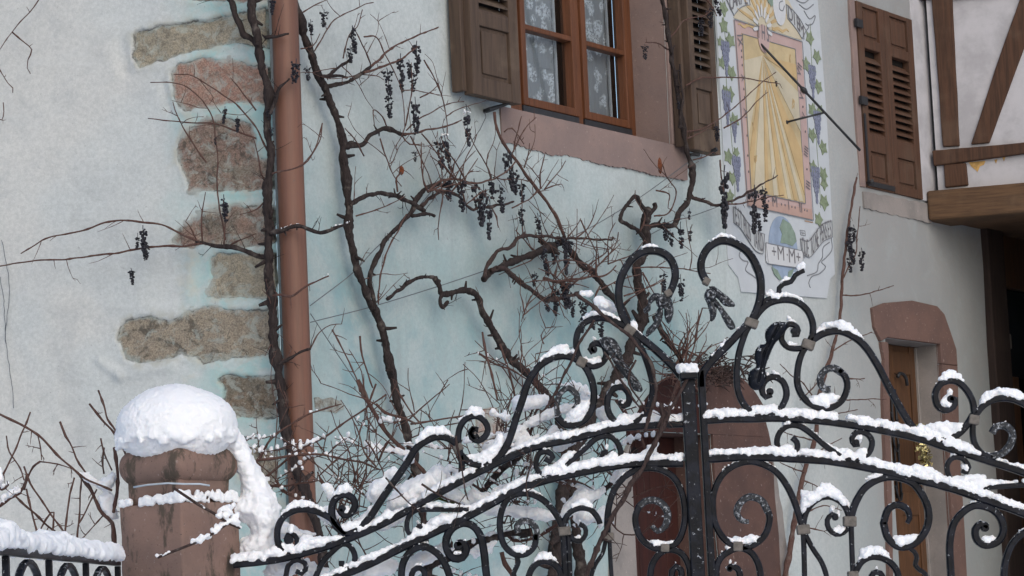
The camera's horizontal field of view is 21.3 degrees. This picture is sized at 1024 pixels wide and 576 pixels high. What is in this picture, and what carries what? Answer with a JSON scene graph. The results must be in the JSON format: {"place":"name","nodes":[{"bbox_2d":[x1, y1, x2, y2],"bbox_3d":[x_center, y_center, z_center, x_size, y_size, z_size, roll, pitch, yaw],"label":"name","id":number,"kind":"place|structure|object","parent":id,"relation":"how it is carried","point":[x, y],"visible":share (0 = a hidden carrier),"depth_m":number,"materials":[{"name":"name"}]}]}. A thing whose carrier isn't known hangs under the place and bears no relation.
{"place":"outdoors","nodes":[
{"label":"outdoors","id":0,"kind":"place"},
{"label":"ground","id":1,"kind":"structure","parent":0,"visible":0},
{"bbox_2d":[0,548,120,575],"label":"iron fence","id":2,"kind":"object","parent":1,"relation":"on","point":[6,554],"visible":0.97,"depth_m":7.42,"materials":[{"name":"black metal"}]},
{"bbox_2d":[0,518,125,561],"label":"snow","id":3,"kind":"structure","parent":2,"relation":"on","point":[13,535],"depth_m":7.46,"materials":[{"name":"white snow"}]},
{"bbox_2d":[0,390,125,542],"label":"bare shrub","id":4,"kind":"object","parent":1,"relation":"on","point":[99,509],"visible":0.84,"depth_m":8.90,"materials":[{"name":"plant"}]},
{"bbox_2d":[119,448,239,575],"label":"gate pillar","id":5,"kind":"structure","parent":1,"relation":"on","point":[148,533],"depth_m":8.62,"materials":[{"name":"stone"}]},
{"bbox_2d":[133,482,209,487],"bbox_3d":[-1.080,0.622,8.574,0.250,0.018,0.055,-4,-7,9],"label":"wire tie","id":6,"kind":"object","parent":5,"relation":"attached to","point":[171,483],"visible":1,"depth_m":8.57,"materials":[{"name":"grey metal"}]},
{"bbox_2d":[114,383,238,456],"bbox_3d":[-1.077,0.445,8.752,0.400,0.279,0.407,-3,-7,0],"label":"snow cap","id":7,"kind":"object","parent":5,"relation":"on","point":[157,420],"visible":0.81,"depth_m":8.61,"materials":[{"name":"white snow"}]},
{"bbox_2d":[118,489,238,507],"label":"ledge snow","id":8,"kind":"structure","parent":5,"relation":"on","point":[229,496],"depth_m":8.62,"materials":[{"name":"white snow"}]},
{"bbox_2d":[157,487,240,558],"bbox_3d":[-0.970,0.728,8.474,0.271,0.221,0.059,0,-7,-22],"label":"twig","id":9,"kind":"object","parent":5,"relation":"attached to","point":[200,506],"visible":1,"depth_m":8.45,"materials":[{"name":"plant"}]},
{"bbox_2d":[155,502,241,556],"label":"twig snow","id":10,"kind":"structure","parent":9,"relation":"on","point":[226,513],"depth_m":8.50,"materials":[{"name":"white snow"}]},
{"bbox_2d":[233,247,704,575],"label":"gate leaf","id":11,"kind":"object","parent":5,"relation":"attached to","point":[691,507],"visible":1,"depth_m":8.67,"materials":[{"name":"black metal"}]},
{"bbox_2d":[229,243,698,575],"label":"snow","id":12,"kind":"structure","parent":11,"relation":"on","point":[578,412],"depth_m":8.67,"materials":[{"name":"white snow"}]},
{"bbox_2d":[697,237,1023,575],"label":"gate leaf","id":13,"kind":"object","parent":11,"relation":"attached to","point":[759,379],"visible":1,"depth_m":8.68,"materials":[{"name":"black metal"}]},
{"bbox_2d":[703,232,1023,568],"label":"snow","id":14,"kind":"structure","parent":13,"relation":"attached to","point":[974,483],"depth_m":8.68,"materials":[{"name":"white snow"}]},
{"bbox_2d":[244,351,539,575],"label":"bare shrub","id":15,"kind":"object","parent":1,"relation":"on","point":[349,468],"visible":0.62,"depth_m":8.94,"materials":[{"name":"plant"}]},
{"bbox_2d":[256,291,710,575],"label":"bare shrub","id":16,"kind":"object","parent":1,"relation":"on","point":[661,426],"visible":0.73,"depth_m":8.93,"materials":[{"name":"brown plant"}]},
{"bbox_2d":[0,109,707,575],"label":"snow","id":17,"kind":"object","parent":16,"relation":"on","point":[258,507],"visible":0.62,"depth_m":8.78,"materials":[{"name":"white snow"}]},
{"bbox_2d":[0,0,1023,575],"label":"house","id":18,"kind":"structure","parent":1,"relation":"on","point":[84,142],"depth_m":12.66,"materials":[{"name":"paint"}]},
{"bbox_2d":[0,0,38,120],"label":"vine shoots","id":19,"kind":"object","parent":18,"relation":"attached to","point":[17,36],"visible":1,"depth_m":11.93,"materials":[{"name":"plant"}]},
{"bbox_2d":[0,0,349,567],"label":"grapevine","id":20,"kind":"object","parent":18,"relation":"attached to","point":[270,99],"visible":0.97,"depth_m":11.53,"materials":[{"name":"brown plant"}]},
{"bbox_2d":[310,313,355,380],"bbox_3d":[-0.765,0.272,11.786,0.004,0.306,0.333,-7,-8,34],"label":"training wire","id":21,"kind":"object","parent":18,"relation":"attached to","point":[331,345],"visible":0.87,"depth_m":11.76,"materials":[{"name":"grey metal"}]},
{"bbox_2d":[310,112,485,305],"bbox_3d":[-0.495,-0.380,12.309,0.004,1.022,1.401,-7,-8,34],"label":"training wire","id":22,"kind":"object","parent":18,"relation":"attached to","point":[404,222],"visible":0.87,"depth_m":12.10,"materials":[{"name":"grey metal"}]},
{"bbox_2d":[298,0,541,575],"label":"grapevine","id":23,"kind":"object","parent":18,"relation":"attached to","point":[367,290],"visible":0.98,"depth_m":12.15,"materials":[{"name":"brown plant"}]},
{"bbox_2d":[310,162,687,322],"bbox_3d":[0.037,-0.261,13.079,0.004,1.064,3.292,-7,-8,34],"label":"training wire","id":24,"kind":"object","parent":18,"relation":"attached to","point":[482,271],"visible":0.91,"depth_m":12.53,"materials":[{"name":"grey metal"}]},
{"bbox_2d":[386,112,662,575],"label":"grapevine","id":25,"kind":"object","parent":18,"relation":"attached to","point":[578,553],"visible":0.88,"depth_m":13.10,"materials":[{"name":"brown plant"}]},
{"bbox_2d":[511,0,635,135],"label":"window","id":26,"kind":"structure","parent":18,"relation":"in","point":[573,36],"depth_m":14.18,"materials":[{"name":"orange wood"}]},
{"bbox_2d":[631,436,680,575],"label":"cellar door","id":27,"kind":"structure","parent":18,"relation":"in","point":[652,479],"depth_m":14.38,"materials":[{"name":"brown wood"}]},
{"bbox_2d":[540,0,783,575],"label":"grapevine","id":28,"kind":"object","parent":18,"relation":"attached to","point":[641,317],"visible":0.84,"depth_m":14.08,"materials":[{"name":"brown plant"}]},
{"bbox_2d":[640,189,761,239],"bbox_3d":[1.031,-0.400,14.566,0.004,0.410,1.360,-7,-8,34],"label":"training wire","id":29,"kind":"object","parent":18,"relation":"attached to","point":[695,214],"visible":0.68,"depth_m":14.51,"materials":[{"name":"grey metal"}]},
{"bbox_2d":[714,0,860,297],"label":"sundial","id":30,"kind":"object","parent":18,"relation":"attached to","point":[784,131],"visible":0.97,"depth_m":15.42,"materials":[{"name":"white paint"}]},
{"bbox_2d":[780,173,893,575],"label":"grapevine","id":31,"kind":"object","parent":18,"relation":"attached to","point":[852,258],"visible":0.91,"depth_m":15.67,"materials":[{"name":"plant"}]},
{"bbox_2d":[888,344,930,575],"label":"front door","id":32,"kind":"structure","parent":18,"relation":"in","point":[903,361],"depth_m":16.81,"materials":[{"name":"brown wood"}]},
{"bbox_2d":[915,423,933,467],"bbox_3d":[2.529,1.004,16.681,0.131,0.353,0.566,-5,-7,17],"label":"tinsel garland","id":33,"kind":"object","parent":32,"relation":"attached to","point":[924,461],"visible":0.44,"depth_m":16.64,"materials":[{"name":"gold metal"}]},
{"bbox_2d":[368,327,698,562],"bbox_3d":[0.089,0.548,8.972,1.138,0.839,0.390,-3,-7,0],"label":"bare shrub","id":34,"kind":"object","parent":1,"relation":"on","point":[546,429],"visible":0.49,"depth_m":8.99,"materials":[{"name":"plant"}]},
{"bbox_2d":[925,0,1023,239],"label":"half timbered house","id":35,"kind":"structure","parent":1,"relation":"on","point":[976,50],"depth_m":17.05,"materials":[{"name":"white paint"}]}
]}

